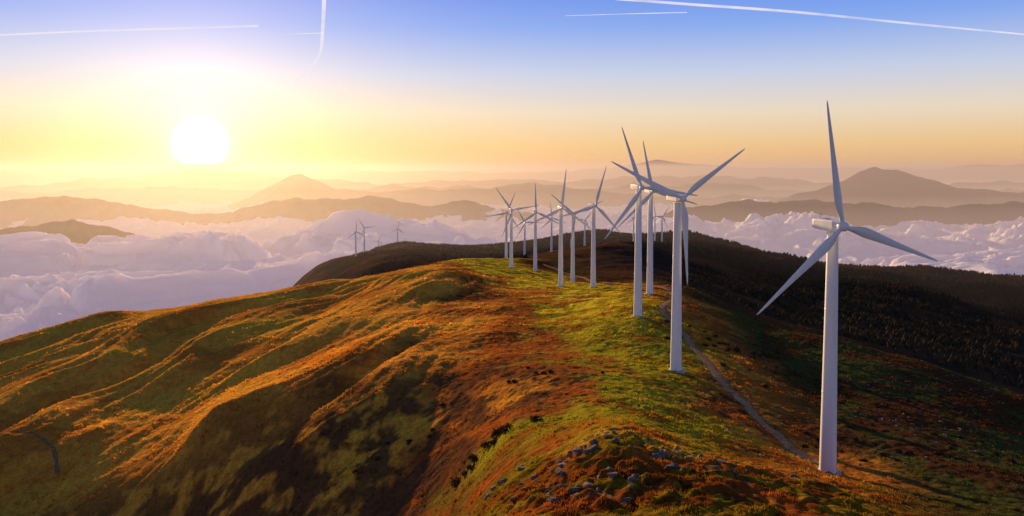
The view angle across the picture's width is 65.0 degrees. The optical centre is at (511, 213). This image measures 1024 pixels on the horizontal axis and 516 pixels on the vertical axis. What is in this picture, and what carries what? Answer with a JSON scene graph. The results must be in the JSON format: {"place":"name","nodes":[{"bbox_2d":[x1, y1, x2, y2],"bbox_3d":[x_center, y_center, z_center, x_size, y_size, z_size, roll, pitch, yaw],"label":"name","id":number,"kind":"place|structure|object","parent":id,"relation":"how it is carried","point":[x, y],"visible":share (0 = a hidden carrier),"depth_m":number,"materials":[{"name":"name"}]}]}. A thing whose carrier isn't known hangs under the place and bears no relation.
{"place":"outdoors","nodes":[
{"label":"outdoors","id":0,"kind":"place"},
{"bbox_2d":[0,219,135,243],"bbox_3d":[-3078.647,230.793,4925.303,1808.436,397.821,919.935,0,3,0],"label":"hill","id":1,"kind":"structure","parent":0,"point":[74,231],"depth_m":4867.77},
{"bbox_2d":[0,195,533,227],"bbox_3d":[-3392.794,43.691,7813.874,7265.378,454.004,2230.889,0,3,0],"label":"mountain range","id":2,"kind":"structure","parent":0,"point":[39,210],"depth_m":7639.98,"materials":[{"name":"brown stone"}]},
{"bbox_2d":[222,174,782,209],"bbox_3d":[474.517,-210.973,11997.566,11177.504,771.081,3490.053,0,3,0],"label":"mountain range","id":3,"kind":"structure","parent":0,"point":[302,186],"depth_m":11672.90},
{"bbox_2d":[0,230,1023,515],"bbox_3d":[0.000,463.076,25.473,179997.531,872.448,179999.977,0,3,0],"label":"ground","id":4,"kind":"structure","parent":0,"point":[70,368],"depth_m":233.18,"materials":[{"name":"green plant"}]},
{"bbox_2d":[0,430,59,473],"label":"dirt track","id":5,"kind":"structure","parent":4,"relation":"on","point":[55,456],"depth_m":260.10,"materials":[{"name":"soil"}]},
{"bbox_2d":[349,220,364,256],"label":"wind turbine","id":6,"kind":"object","parent":4,"relation":"on","point":[355,239],"visible":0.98,"depth_m":1467.07,"materials":[{"name":"metal"}]},
{"bbox_2d":[359,220,375,251],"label":"wind turbine","id":7,"kind":"object","parent":4,"relation":"on","point":[364,234],"visible":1,"depth_m":1483.54,"materials":[{"name":"metal"}]},
{"bbox_2d":[486,194,519,257],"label":"wind turbine","id":8,"kind":"object","parent":4,"relation":"on","point":[506,240],"visible":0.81,"depth_m":789.37,"materials":[{"name":"metal"}]},
{"bbox_2d":[496,188,534,267],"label":"wind turbine","id":9,"kind":"object","parent":4,"relation":"on","point":[510,218],"visible":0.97,"depth_m":624.80,"materials":[{"name":"metal"}]},
{"bbox_2d":[516,210,538,253],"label":"wind turbine","id":10,"kind":"object","parent":4,"relation":"on","point":[524,225],"visible":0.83,"depth_m":1026.08,"materials":[{"name":"metal"}]},
{"bbox_2d":[512,183,558,270],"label":"wind turbine","id":11,"kind":"object","parent":4,"relation":"on","point":[535,240],"visible":0.89,"depth_m":610.78,"materials":[{"name":"metal"}]},
{"bbox_2d":[542,204,564,251],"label":"wind turbine","id":12,"kind":"object","parent":4,"relation":"on","point":[551,249],"visible":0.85,"depth_m":1062.02,"materials":[{"name":"metal"}]},
{"bbox_2d":[529,172,590,286],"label":"wind turbine","id":13,"kind":"object","parent":4,"relation":"on","point":[560,264],"visible":0.91,"depth_m":457.42,"materials":[{"name":"metal"}]},
{"bbox_2d":[551,194,601,281],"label":"wind turbine","id":14,"kind":"object","parent":4,"relation":"on","point":[572,243],"visible":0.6,"depth_m":529.03,"materials":[{"name":"metal"}]},
{"bbox_2d":[580,212,591,245],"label":"wind turbine","id":15,"kind":"object","parent":4,"relation":"on","point":[585,229],"visible":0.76,"depth_m":1252.53,"materials":[{"name":"metal"}]},
{"bbox_2d":[560,166,620,287],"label":"wind turbine","id":16,"kind":"object","parent":4,"relation":"on","point":[592,206],"visible":0.97,"depth_m":438.46,"materials":[{"name":"metal"}]},
{"bbox_2d":[628,213,642,240],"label":"wind turbine","id":17,"kind":"object","parent":4,"relation":"on","point":[633,225],"visible":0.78,"depth_m":1402.19,"materials":[{"name":"metal"}]},
{"bbox_2d":[605,128,697,316],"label":"wind turbine","id":18,"kind":"object","parent":4,"relation":"on","point":[637,197],"visible":0.97,"depth_m":277.98,"materials":[{"name":"metal"}]},
{"bbox_2d":[617,142,697,294],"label":"wind turbine","id":19,"kind":"object","parent":4,"relation":"on","point":[649,283],"visible":0.81,"depth_m":348.06,"materials":[{"name":"metal"}]},
{"bbox_2d":[653,206,665,240],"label":"wind turbine","id":20,"kind":"object","parent":4,"relation":"on","point":[654,217],"visible":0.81,"depth_m":1352.36,"materials":[{"name":"metal"}]},
{"bbox_2d":[656,206,669,242],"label":"wind turbine","id":21,"kind":"object","parent":4,"relation":"on","point":[662,217],"visible":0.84,"depth_m":1332.34,"materials":[{"name":"metal"}]},
{"bbox_2d":[611,149,744,372],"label":"wind turbine","id":22,"kind":"object","parent":4,"relation":"on","point":[680,224],"visible":0.96,"depth_m":207.06,"materials":[{"name":"metal"}]},
{"bbox_2d":[543,264,818,463],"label":"dirt track","id":23,"kind":"structure","parent":4,"relation":"on","point":[752,412],"depth_m":202.11,"materials":[{"name":"soil"}]},
{"bbox_2d":[344,228,1023,388],"bbox_3d":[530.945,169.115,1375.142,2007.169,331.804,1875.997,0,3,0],"label":"forest","id":24,"kind":"object","parent":4,"relation":"on","point":[978,357],"visible":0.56,"depth_m":908.92,"materials":[{"name":"green plant"}]},
{"bbox_2d":[353,319,1016,487],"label":"gorse shrubs","id":25,"kind":"object","parent":4,"relation":"on","point":[484,445],"visible":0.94,"depth_m":184.55,"materials":[{"name":"green plant"}]},
{"bbox_2d":[469,430,902,514],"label":"rock outcrop","id":26,"kind":"object","parent":4,"relation":"on","point":[660,453],"visible":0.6,"depth_m":99.93,"materials":[{"name":"stone"}]},
{"bbox_2d":[757,101,936,474],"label":"wind turbine","id":27,"kind":"object","parent":4,"relation":"on","point":[828,246],"visible":0.97,"depth_m":143.41,"materials":[{"name":"metal"}]},
{"bbox_2d":[712,319,1022,466],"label":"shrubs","id":28,"kind":"object","parent":4,"relation":"on","point":[882,418],"visible":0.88,"depth_m":199.39,"materials":[{"name":"plant"}]},
{"bbox_2d":[0,187,1023,340],"bbox_3d":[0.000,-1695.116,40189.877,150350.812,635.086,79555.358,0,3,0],"label":"cloud","id":29,"kind":"structure","parent":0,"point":[47,280],"depth_m":3888.06,"materials":[{"name":"white"}]},
{"bbox_2d":[0,160,1023,187],"bbox_3d":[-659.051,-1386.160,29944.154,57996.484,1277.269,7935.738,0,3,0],"label":"mountain range","id":30,"kind":"structure","parent":0,"point":[979,173],"depth_m":29305.09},
{"bbox_2d":[0,169,1023,192],"bbox_3d":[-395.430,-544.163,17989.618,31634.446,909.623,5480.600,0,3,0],"label":"mountain range","id":31,"kind":"structure","parent":0,"point":[189,178],"depth_m":17643.80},
{"bbox_2d":[0,183,1023,205],"bbox_3d":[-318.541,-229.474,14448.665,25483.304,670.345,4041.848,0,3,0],"label":"mountain range","id":32,"kind":"structure","parent":0,"point":[155,196],"depth_m":14266.92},
{"bbox_2d":[0,0,1023,172],"label":"sky","id":33,"kind":"structure","parent":0,"point":[481,86],"materials":[{"name":"blue"}]},
{"bbox_2d":[0,26,257,35],"bbox_3d":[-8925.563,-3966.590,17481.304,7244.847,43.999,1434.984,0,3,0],"label":"contrail","id":34,"kind":"object","parent":33,"relation":"in","point":[140,29],"visible":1,"depth_m":17633.38,"materials":[{"name":"white"}]},
{"bbox_2d":[295,0,325,81],"bbox_3d":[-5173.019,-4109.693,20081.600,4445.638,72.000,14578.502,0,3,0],"label":"contrail","id":35,"kind":"object","parent":33,"relation":"in","point":[322,34],"visible":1,"depth_m":18096.43,"materials":[{"name":"white"}]},
{"bbox_2d":[621,0,1019,34],"bbox_3d":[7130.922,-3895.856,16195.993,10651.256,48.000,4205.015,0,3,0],"label":"contrail","id":36,"kind":"object","parent":33,"relation":"in","point":[732,7],"visible":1,"depth_m":14885.84,"materials":[{"name":"white"}]},
{"bbox_2d":[664,199,1023,226],"bbox_3d":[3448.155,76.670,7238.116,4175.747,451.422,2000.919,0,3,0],"label":"mountain range","id":37,"kind":"structure","parent":0,"point":[873,214],"depth_m":7059.43,"materials":[{"name":"brown stone"}]},
{"bbox_2d":[773,167,1023,207],"bbox_3d":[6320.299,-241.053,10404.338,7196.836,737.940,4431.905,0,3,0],"label":"mountain range","id":38,"kind":"structure","parent":0,"point":[896,188],"depth_m":10053.39,"materials":[{"name":"stone"}]}
]}

